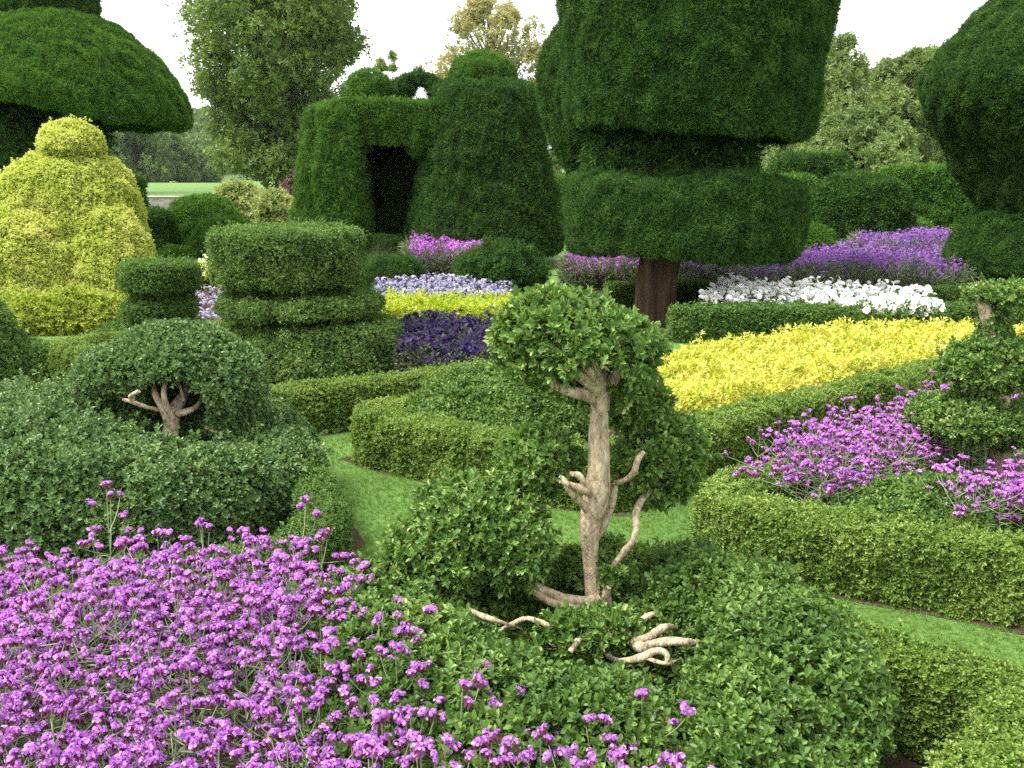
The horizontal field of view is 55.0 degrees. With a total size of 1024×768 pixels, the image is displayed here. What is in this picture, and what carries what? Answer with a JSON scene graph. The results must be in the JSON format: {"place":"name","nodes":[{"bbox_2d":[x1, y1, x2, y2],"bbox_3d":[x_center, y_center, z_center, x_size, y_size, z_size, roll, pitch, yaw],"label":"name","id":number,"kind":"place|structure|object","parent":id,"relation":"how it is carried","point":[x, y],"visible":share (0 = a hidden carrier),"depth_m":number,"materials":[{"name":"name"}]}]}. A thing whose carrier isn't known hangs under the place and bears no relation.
{"place":"outdoors","nodes":[
{"label":"outdoors","id":0,"kind":"place"},
{"bbox_2d":[222,171,254,180],"bbox_3d":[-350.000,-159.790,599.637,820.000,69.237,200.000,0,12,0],"label":"hill","id":1,"kind":"structure","parent":0,"point":[227,176],"depth_m":517.64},
{"bbox_2d":[172,104,274,180],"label":"wood","id":2,"kind":"object","parent":1,"relation":"on","point":[194,137],"visible":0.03,"depth_m":547.07,"materials":[{"name":"green plant"}]},
{"bbox_2d":[350,525,365,549],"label":"soil","id":3,"kind":"structure","parent":0,"point":[359,540],"depth_m":5.91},
{"bbox_2d":[0,317,337,566],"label":"box topiary","id":4,"kind":"object","parent":3,"relation":"on","point":[178,426],"visible":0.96,"depth_m":5.72,"materials":[{"name":"green plant"}]},
{"bbox_2d":[0,455,355,586],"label":"box hedge","id":5,"kind":"object","parent":3,"relation":"on","point":[320,487],"visible":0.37,"depth_m":5.22,"materials":[{"name":"green plant"}]},
{"bbox_2d":[273,350,565,435],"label":"soil","id":6,"kind":"structure","parent":0,"point":[329,433],"depth_m":8.31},
{"bbox_2d":[44,317,566,433],"bbox_3d":[-2.280,-0.130,9.665,5.411,0.535,3.079,7,14,28],"label":"box hedge","id":7,"kind":"object","parent":6,"relation":"on","point":[328,404],"visible":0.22,"depth_m":8.41,"materials":[{"name":"green plant"}]},
{"bbox_2d":[201,217,409,383],"bbox_3d":[-2.221,-0.966,10.949,2.290,1.766,2.219,0,12,0],"label":"tiered topiary","id":8,"kind":"object","parent":6,"relation":"on","point":[292,303],"visible":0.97,"depth_m":10.24,"materials":[{"name":"green plant"}]},
{"bbox_2d":[381,286,516,328],"bbox_3d":[-0.834,-0.885,12.820,1.968,0.672,1.587,0,12,0],"label":"yellow bedding","id":9,"kind":"object","parent":6,"relation":"on","point":[398,306],"visible":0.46,"depth_m":12.59,"materials":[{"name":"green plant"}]},
{"bbox_2d":[389,309,518,372],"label":"purple flowers","id":10,"kind":"object","parent":6,"relation":"on","point":[443,338],"visible":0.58,"depth_m":10.14,"materials":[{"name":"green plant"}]},
{"bbox_2d":[0,676,929,767],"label":"soil","id":11,"kind":"structure","parent":0,"point":[900,760],"depth_m":3.85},
{"bbox_2d":[0,661,62,746],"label":"verbena","id":12,"kind":"object","parent":11,"relation":"on","point":[48,688],"visible":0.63,"depth_m":3.07,"materials":[{"name":"purple plant"}]},
{"bbox_2d":[0,704,83,767],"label":"verbena","id":13,"kind":"object","parent":11,"relation":"on","point":[77,737],"visible":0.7,"depth_m":2.88,"materials":[{"name":"purple plant"}]},
{"bbox_2d":[4,747,80,767],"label":"verbena","id":14,"kind":"object","parent":11,"relation":"on","point":[65,762],"visible":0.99,"depth_m":2.70,"materials":[{"name":"purple plant"}]},
{"bbox_2d":[0,687,89,758],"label":"verbena","id":15,"kind":"object","parent":11,"relation":"on","point":[30,731],"visible":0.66,"depth_m":2.94,"materials":[{"name":"purple plant"}]},
{"bbox_2d":[0,735,98,767],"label":"verbena","id":16,"kind":"object","parent":11,"relation":"on","point":[91,755],"visible":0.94,"depth_m":2.76,"materials":[{"name":"purple plant"}]},
{"bbox_2d":[12,691,142,767],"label":"verbena","id":17,"kind":"object","parent":11,"relation":"on","point":[96,721],"visible":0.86,"depth_m":2.88,"materials":[{"name":"purple plant"}]},
{"bbox_2d":[28,737,156,767],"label":"verbena","id":18,"kind":"object","parent":11,"relation":"on","point":[83,743],"visible":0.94,"depth_m":2.69,"materials":[{"name":"purple plant"}]},
{"bbox_2d":[37,722,147,767],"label":"verbena","id":19,"kind":"object","parent":11,"relation":"on","point":[56,756],"visible":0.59,"depth_m":2.88,"materials":[{"name":"purple plant"}]},
{"bbox_2d":[76,480,128,697],"bbox_3d":[-1.636,0.865,4.069,0.330,0.953,0.182,-58,58,-75],"label":"verbena","id":20,"kind":"object","parent":11,"relation":"on","point":[94,503],"visible":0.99,"depth_m":4.01,"materials":[{"name":"purple plant"}]},
{"bbox_2d":[77,743,166,767],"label":"verbena","id":21,"kind":"object","parent":11,"relation":"on","point":[101,750],"visible":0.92,"depth_m":2.70,"materials":[{"name":"purple plant"}]},
{"bbox_2d":[91,716,170,767],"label":"verbena","id":22,"kind":"object","parent":11,"relation":"on","point":[98,729],"visible":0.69,"depth_m":2.81,"materials":[{"name":"purple plant"}]},
{"bbox_2d":[88,701,214,767],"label":"verbena","id":23,"kind":"object","parent":11,"relation":"on","point":[131,734],"visible":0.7,"depth_m":2.93,"materials":[{"name":"purple plant"}]},
{"bbox_2d":[118,687,199,767],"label":"verbena","id":24,"kind":"object","parent":11,"relation":"on","point":[146,698],"visible":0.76,"depth_m":2.89,"materials":[{"name":"purple plant"}]},
{"bbox_2d":[0,569,324,686],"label":"box hedge","id":25,"kind":"object","parent":11,"relation":"on","point":[167,620],"visible":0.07,"depth_m":4.26,"materials":[{"name":"green plant"}]},
{"bbox_2d":[127,693,221,762],"bbox_3d":[-0.974,1.237,3.020,0.231,0.680,0.370,2,13,10],"label":"verbena","id":26,"kind":"object","parent":11,"relation":"on","point":[193,744],"visible":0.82,"depth_m":2.89,"materials":[{"name":"purple plant"}]},
{"bbox_2d":[148,699,231,767],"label":"verbena","id":27,"kind":"object","parent":11,"relation":"on","point":[153,710],"visible":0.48,"depth_m":3.02,"materials":[{"name":"purple plant"}]},
{"bbox_2d":[168,732,222,767],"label":"verbena","id":28,"kind":"object","parent":11,"relation":"on","point":[212,749],"visible":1,"depth_m":2.80,"materials":[{"name":"purple plant"}]},
{"bbox_2d":[152,658,247,762],"bbox_3d":[-1.062,1.202,3.193,0.344,0.673,0.302,12,17,43],"label":"verbena","id":29,"kind":"object","parent":11,"relation":"on","point":[195,666],"visible":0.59,"depth_m":3.11,"materials":[{"name":"purple plant"}]},
{"bbox_2d":[177,695,259,767],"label":"verbena","id":30,"kind":"object","parent":11,"relation":"on","point":[226,732],"visible":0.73,"depth_m":2.98,"materials":[{"name":"purple plant"}]},
{"bbox_2d":[0,494,447,767],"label":"verbena bed","id":31,"kind":"object","parent":11,"relation":"on","point":[120,608],"visible":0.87,"depth_m":3.47,"materials":[{"name":"purple plant"}]},
{"bbox_2d":[216,693,290,758],"bbox_3d":[-0.846,1.255,3.216,0.239,0.559,0.350,-4,13,-17],"label":"verbena","id":32,"kind":"object","parent":11,"relation":"on","point":[284,728],"visible":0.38,"depth_m":3.09,"materials":[{"name":"purple plant"}]},
{"bbox_2d":[219,706,312,767],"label":"verbena","id":33,"kind":"object","parent":11,"relation":"on","point":[226,748],"visible":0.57,"depth_m":2.93,"materials":[{"name":"purple plant"}]},
{"bbox_2d":[232,698,352,767],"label":"verbena","id":34,"kind":"object","parent":11,"relation":"on","point":[259,711],"visible":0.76,"depth_m":2.90,"materials":[{"name":"purple plant"}]},
{"bbox_2d":[230,727,363,767],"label":"verbena","id":35,"kind":"object","parent":11,"relation":"on","point":[239,753],"visible":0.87,"depth_m":2.74,"materials":[{"name":"purple plant"}]},
{"bbox_2d":[243,686,368,767],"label":"verbena","id":36,"kind":"object","parent":11,"relation":"on","point":[299,702],"visible":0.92,"depth_m":2.93,"materials":[{"name":"purple plant"}]},
{"bbox_2d":[277,734,387,767],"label":"verbena","id":37,"kind":"object","parent":11,"relation":"on","point":[314,755],"visible":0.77,"depth_m":2.67,"materials":[{"name":"purple plant"}]},
{"bbox_2d":[321,692,399,755],"bbox_3d":[-0.368,1.241,3.008,0.234,0.678,0.375,8,15,33],"label":"verbena","id":38,"kind":"object","parent":11,"relation":"on","point":[381,739],"visible":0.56,"depth_m":2.89,"materials":[{"name":"purple plant"}]},
{"bbox_2d":[323,707,417,767],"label":"verbena","id":39,"kind":"object","parent":11,"relation":"on","point":[357,751],"visible":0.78,"depth_m":2.78,"materials":[{"name":"purple plant"}]},
{"bbox_2d":[324,733,422,767],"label":"verbena","id":40,"kind":"object","parent":11,"relation":"on","point":[368,751],"visible":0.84,"depth_m":2.51,"materials":[{"name":"purple plant"}]},
{"bbox_2d":[342,633,422,695],"bbox_3d":[-0.358,1.165,3.101,0.275,0.785,0.220,-7,14,-29],"label":"verbena","id":41,"kind":"object","parent":11,"relation":"on","point":[379,650],"visible":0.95,"depth_m":3.01,"materials":[{"name":"purple plant"}]},
{"bbox_2d":[371,704,427,767],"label":"verbena","id":42,"kind":"object","parent":11,"relation":"on","point":[420,713],"visible":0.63,"depth_m":2.81,"materials":[{"name":"purple plant"}]},
{"bbox_2d":[374,707,436,757],"bbox_3d":[-0.271,1.272,2.819,0.238,0.698,0.351,-2,13,-8],"label":"verbena","id":43,"kind":"object","parent":11,"relation":"on","point":[399,720],"visible":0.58,"depth_m":2.81,"materials":[{"name":"purple plant"}]},
{"bbox_2d":[410,671,512,767],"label":"verbena","id":44,"kind":"object","parent":11,"relation":"on","point":[464,684],"visible":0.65,"depth_m":2.77,"materials":[{"name":"purple plant"}]},
{"bbox_2d":[499,723,557,767],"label":"verbena","id":45,"kind":"object","parent":11,"relation":"on","point":[505,750],"visible":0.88,"depth_m":2.59,"materials":[{"name":"purple plant"}]},
{"bbox_2d":[543,733,595,767],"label":"verbena","id":46,"kind":"object","parent":11,"relation":"on","point":[565,753],"visible":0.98,"depth_m":2.48,"materials":[{"name":"purple plant"}]},
{"bbox_2d":[273,532,905,767],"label":"box mound","id":47,"kind":"object","parent":11,"relation":"on","point":[778,666],"visible":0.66,"depth_m":3.14,"materials":[{"name":"green plant"}]},
{"bbox_2d":[370,279,723,665],"bbox_3d":[0.161,0.330,3.702,1.393,1.400,1.021,0,12,0],"label":"gnarled tree","id":48,"kind":"object","parent":47,"relation":"on","point":[468,530],"visible":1,"depth_m":3.68,"materials":[{"name":"green plant"}]},
{"bbox_2d":[538,713,660,767],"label":"verbena","id":49,"kind":"object","parent":11,"relation":"on","point":[588,717],"visible":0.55,"depth_m":2.69,"materials":[{"name":"purple plant"}]},
{"bbox_2d":[616,688,695,767],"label":"verbena","id":50,"kind":"object","parent":11,"relation":"on","point":[684,706],"visible":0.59,"depth_m":2.80,"materials":[{"name":"purple plant"}]},
{"bbox_2d":[553,536,1023,767],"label":"box hedge","id":51,"kind":"object","parent":11,"relation":"on","point":[963,707],"visible":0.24,"depth_m":3.60,"materials":[{"name":"green plant"}]},
{"bbox_2d":[28,181,1023,666],"bbox_3d":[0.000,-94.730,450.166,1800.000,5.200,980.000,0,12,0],"label":"lawn","id":52,"kind":"structure","parent":0,"point":[170,189],"depth_m":6.29,"materials":[{"name":"plant"}]},
{"bbox_2d":[0,296,43,382],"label":"bush","id":53,"kind":"object","parent":52,"relation":"on","point":[16,351],"visible":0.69,"depth_m":9.12,"materials":[{"name":"green plant"}]},
{"bbox_2d":[0,288,54,335],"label":"golden shrub","id":54,"kind":"object","parent":52,"relation":"on","point":[21,304],"visible":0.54,"depth_m":13.03,"materials":[{"name":"yellow plant"}]},
{"bbox_2d":[27,335,54,381],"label":"box hedge","id":55,"kind":"object","parent":52,"relation":"on","point":[40,350],"visible":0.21,"depth_m":10.28,"materials":[{"name":"green plant"}]},
{"bbox_2d":[29,281,126,335],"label":"golden shrub","id":56,"kind":"object","parent":52,"relation":"on","point":[78,310],"visible":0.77,"depth_m":13.17,"materials":[{"name":"yellow plant"}]},
{"bbox_2d":[0,114,156,298],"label":"golden topiary","id":57,"kind":"object","parent":52,"relation":"on","point":[72,207],"visible":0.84,"depth_m":15.38,"materials":[{"name":"yellow plant"}]},
{"bbox_2d":[0,0,194,173],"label":"mushroom yew","id":58,"kind":"object","parent":52,"relation":"on","point":[74,58],"visible":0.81,"depth_m":18.75,"materials":[{"name":"green plant"}]},
{"bbox_2d":[107,127,175,182],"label":"tree","id":59,"kind":"object","parent":52,"relation":"on","point":[141,154],"visible":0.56,"depth_m":288.10,"materials":[{"name":"green plant"}]},
{"bbox_2d":[84,251,206,333],"bbox_3d":[-4.518,-1.039,12.481,1.778,1.278,1.672,0,12,0],"label":"tiered topiary","id":60,"kind":"object","parent":52,"relation":"on","point":[159,288],"visible":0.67,"depth_m":12.12,"materials":[{"name":"green plant"}]},
{"bbox_2d":[145,205,173,251],"bbox_3d":[-9.103,-3.827,24.778,1.164,1.412,1.109,0,12,0],"label":"clipped yew","id":61,"kind":"object","parent":52,"relation":"on","point":[159,221],"visible":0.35,"depth_m":24.50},
{"bbox_2d":[155,242,197,260],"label":"clipped yew","id":62,"kind":"object","parent":52,"relation":"on","point":[177,250],"visible":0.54,"depth_m":21.23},
{"bbox_2d":[160,131,204,182],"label":"tree","id":63,"kind":"object","parent":52,"relation":"on","point":[184,155],"visible":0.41,"depth_m":310.94,"materials":[{"name":"green plant"}]},
{"bbox_2d":[167,192,241,247],"bbox_3d":[-8.083,-4.173,25.712,2.195,1.706,2.122,0,12,0],"label":"clipped yew","id":64,"kind":"object","parent":52,"relation":"on","point":[190,212],"visible":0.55,"depth_m":24.95,"materials":[{"name":"plant"}]},
{"bbox_2d":[188,286,224,320],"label":"lilac flowers","id":65,"kind":"object","parent":52,"relation":"on","point":[206,307],"visible":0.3,"depth_m":14.86,"materials":[{"name":"purple plant"}]},
{"bbox_2d":[190,145,223,182],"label":"tree","id":66,"kind":"object","parent":52,"relation":"on","point":[208,174],"visible":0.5,"depth_m":326.69,"materials":[{"name":"green plant"}]},
{"bbox_2d":[187,212,254,259],"bbox_3d":[-6.622,-3.351,22.785,1.886,1.293,1.824,0,12,0],"label":"clipped yew","id":67,"kind":"object","parent":52,"relation":"on","point":[197,239],"visible":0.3,"depth_m":22.34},
{"bbox_2d":[212,175,265,223],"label":"shrub","id":68,"kind":"object","parent":52,"relation":"on","point":[238,193],"visible":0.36,"depth_m":34.76,"materials":[{"name":"green plant"}]},
{"bbox_2d":[165,0,372,189],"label":"tree","id":69,"kind":"object","parent":52,"relation":"on","point":[265,86],"visible":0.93,"depth_m":90.81,"materials":[{"name":"green plant"}]},
{"bbox_2d":[248,184,293,223],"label":"shrub","id":70,"kind":"object","parent":52,"relation":"on","point":[273,205],"visible":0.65,"depth_m":32.05,"materials":[{"name":"green plant"}]},
{"bbox_2d":[286,47,565,259],"bbox_3d":[-1.994,-5.138,22.501,6.591,4.948,4.134,0,12,0],"label":"arched yew","id":71,"kind":"object","parent":52,"relation":"on","point":[461,152],"visible":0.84,"depth_m":21.31,"materials":[{"name":"green plant"}]},
{"bbox_2d":[419,0,546,83],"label":"tree","id":72,"kind":"object","parent":52,"relation":"on","point":[474,14],"visible":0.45,"depth_m":104.08,"materials":[{"name":"yellow plant"}]},
{"bbox_2d":[449,234,552,293],"bbox_3d":[-0.186,-1.993,17.660,1.908,1.414,2.026,0,12,0],"label":"yew bush","id":73,"kind":"object","parent":52,"relation":"on","point":[518,262],"visible":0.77,"depth_m":17.16,"materials":[{"name":"plant"}]},
{"bbox_2d":[665,298,866,342],"bbox_3d":[3.242,-0.799,12.589,2.548,0.595,0.597,1,13,6],"label":"box hedge","id":74,"kind":"object","parent":52,"relation":"on","point":[686,323],"visible":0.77,"depth_m":12.44,"materials":[{"name":"green plant"}]},
{"bbox_2d":[766,149,854,182],"bbox_3d":[7.087,-4.275,23.640,2.058,2.727,2.055,0,12,0],"label":"clipped yew","id":75,"kind":"object","parent":52,"relation":"on","point":[820,164],"visible":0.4,"depth_m":22.72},
{"bbox_2d":[763,30,885,170],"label":"tree","id":76,"kind":"object","parent":52,"relation":"on","point":[848,80],"visible":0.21,"depth_m":57.26,"materials":[{"name":"green plant"}]},
{"bbox_2d":[785,101,923,172],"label":"tree","id":77,"kind":"object","parent":52,"relation":"on","point":[878,138],"visible":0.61,"depth_m":52.86,"materials":[{"name":"green plant"}]},
{"bbox_2d":[861,45,945,164],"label":"tree","id":78,"kind":"object","parent":52,"relation":"on","point":[895,87],"visible":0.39,"depth_m":62.02,"materials":[{"name":"green plant"}]},
{"bbox_2d":[877,161,974,231],"bbox_3d":[11.321,-4.655,26.090,3.332,2.465,1.614,5,13,21],"label":"yew hedge","id":79,"kind":"object","parent":52,"relation":"on","point":[939,197],"visible":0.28,"depth_m":25.52,"materials":[{"name":"plant"}]},
{"label":"soil","id":80,"kind":"structure","parent":52,"relation":"on","visible":0},
{"bbox_2d":[355,251,426,288],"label":"hedge","id":81,"kind":"object","parent":80,"relation":"on","point":[392,265],"visible":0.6,"depth_m":17.71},
{"bbox_2d":[397,231,482,274],"bbox_3d":[-1.433,-2.917,21.734,2.330,1.004,4.019,0,12,0],"label":"verbena border","id":82,"kind":"object","parent":80,"relation":"on","point":[435,259],"visible":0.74,"depth_m":20.25,"materials":[{"name":"purple plant"}]},
{"bbox_2d":[370,273,514,311],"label":"lilac flowers","id":83,"kind":"object","parent":80,"relation":"on","point":[438,283],"visible":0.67,"depth_m":15.23,"materials":[{"name":"purple plant"}]},
{"bbox_2d":[100,0,989,148],"label":"sky","id":84,"kind":"structure","parent":0,"point":[413,29],"materials":[{"name":"white"}]},
{"bbox_2d":[573,289,666,337],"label":"soil","id":85,"kind":"structure","parent":0,"point":[600,291],"depth_m":17.40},
{"bbox_2d":[533,23,631,273],"bbox_3d":[1.988,-4.374,17.940,3.239,5.188,3.249,0,12,0],"label":"egg yew","id":86,"kind":"object","parent":85,"relation":"on","point":[565,145],"visible":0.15,"depth_m":17.27,"materials":[{"name":"green plant"}]},
{"bbox_2d":[552,251,639,291],"bbox_3d":[1.925,-2.275,19.158,2.003,1.076,3.620,3,13,13],"label":"verbena border","id":87,"kind":"object","parent":85,"relation":"on","point":[577,271],"visible":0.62,"depth_m":17.88,"materials":[{"name":"purple plant"}]},
{"bbox_2d":[603,277,769,309],"bbox_3d":[2.772,-1.421,15.554,2.755,0.539,0.575,-1,13,-4],"label":"box hedge","id":88,"kind":"object","parent":85,"relation":"on","point":[623,292],"visible":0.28,"depth_m":15.34,"materials":[{"name":"green plant"}]},
{"bbox_2d":[553,0,843,323],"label":"drum yew","id":89,"kind":"object","parent":85,"relation":"on","point":[684,96],"visible":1,"depth_m":12.51,"materials":[{"name":"green plant"}]},
{"bbox_2d":[804,220,839,256],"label":"clipped yew","id":90,"kind":"object","parent":85,"relation":"on","point":[825,234],"visible":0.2,"depth_m":17.87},
{"bbox_2d":[698,272,948,336],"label":"white flowers","id":91,"kind":"object","parent":85,"relation":"on","point":[880,302],"visible":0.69,"depth_m":13.13,"materials":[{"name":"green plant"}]},
{"bbox_2d":[677,233,1006,289],"bbox_3d":[6.198,-1.976,17.374,8.140,1.170,4.813,-5,14,-23],"label":"verbena border","id":92,"kind":"object","parent":85,"relation":"on","point":[910,266],"visible":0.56,"depth_m":15.73,"materials":[{"name":"purple plant"}]},
{"bbox_2d":[809,168,918,241],"bbox_3d":[7.457,-3.494,21.232,2.603,2.309,2.598,0,12,0],"label":"clipped yew","id":93,"kind":"object","parent":85,"relation":"on","point":[852,200],"visible":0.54,"depth_m":20.30,"materials":[{"name":"plant"}]},
{"bbox_2d":[843,225,954,253],"bbox_3d":[7.960,-2.570,19.598,2.632,1.220,4.264,5,14,23],"label":"verbena border","id":94,"kind":"object","parent":85,"relation":"on","point":[930,235],"visible":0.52,"depth_m":18.64,"materials":[{"name":"purple plant"}]},
{"bbox_2d":[920,282,1004,303],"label":"box hedge","id":95,"kind":"object","parent":85,"relation":"on","point":[946,293],"visible":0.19,"depth_m":14.50,"materials":[{"name":"green plant"}]},
{"bbox_2d":[912,0,1023,279],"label":"vase yew","id":96,"kind":"object","parent":85,"relation":"on","point":[969,91],"visible":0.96,"depth_m":15.18,"materials":[{"name":"green plant"}]},
{"bbox_2d":[916,299,1023,329],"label":"box hedge","id":97,"kind":"object","parent":85,"relation":"on","point":[957,311],"visible":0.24,"depth_m":12.69,"materials":[{"name":"green plant"}]},
{"bbox_2d":[341,395,1013,515],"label":"soil","id":98,"kind":"structure","parent":0,"point":[610,432],"depth_m":7.20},
{"bbox_2d":[408,356,609,443],"bbox_3d":[-0.075,0.177,7.753,1.671,0.835,1.551,0,12,0],"label":"box mound","id":99,"kind":"object","parent":98,"relation":"on","point":[478,391],"visible":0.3,"depth_m":7.32,"materials":[{"name":"green plant"}]},
{"bbox_2d":[347,354,1009,511],"bbox_3d":[2.295,0.222,8.061,7.133,0.547,2.353,-4,13,-19],"label":"box hedge","id":100,"kind":"object","parent":98,"relation":"on","point":[393,434],"visible":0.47,"depth_m":7.23,"materials":[{"name":"green plant"}]},
{"bbox_2d":[657,315,1023,413],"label":"yellow bedding","id":101,"kind":"object","parent":98,"relation":"on","point":[698,377],"visible":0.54,"depth_m":9.19,"materials":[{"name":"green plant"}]},
{"bbox_2d":[819,456,1023,634],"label":"soil","id":102,"kind":"structure","parent":0,"point":[1014,628],"depth_m":4.98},
{"bbox_2d":[685,429,1023,627],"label":"box hedge","id":103,"kind":"object","parent":102,"relation":"on","point":[958,569],"visible":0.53,"depth_m":5.07,"materials":[{"name":"green plant"}]},
{"bbox_2d":[766,370,1023,501],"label":"verbena bed","id":104,"kind":"object","parent":102,"relation":"on","point":[883,417],"visible":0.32,"depth_m":6.22,"materials":[{"name":"purple plant"}]},
{"bbox_2d":[827,464,1023,533],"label":"box mound","id":105,"kind":"object","parent":102,"relation":"on","point":[896,493],"visible":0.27,"depth_m":5.26,"materials":[{"name":"green plant"}]},
{"bbox_2d":[900,272,1023,480],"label":"tiered tree","id":106,"kind":"object","parent":102,"relation":"on","point":[988,412],"visible":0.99,"depth_m":5.96,"materials":[{"name":"green plant"}]},
{"bbox_2d":[916,446,1023,529],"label":"verbena bed","id":107,"kind":"object","parent":102,"relation":"on","point":[1007,466],"visible":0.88,"depth_m":5.16,"materials":[{"name":"purple plant"}]},
{"bbox_2d":[976,473,1023,529],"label":"verbena","id":108,"kind":"object","parent":102,"relation":"on","point":[1005,495],"visible":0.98,"depth_m":5.01,"materials":[{"name":"purple plant"}]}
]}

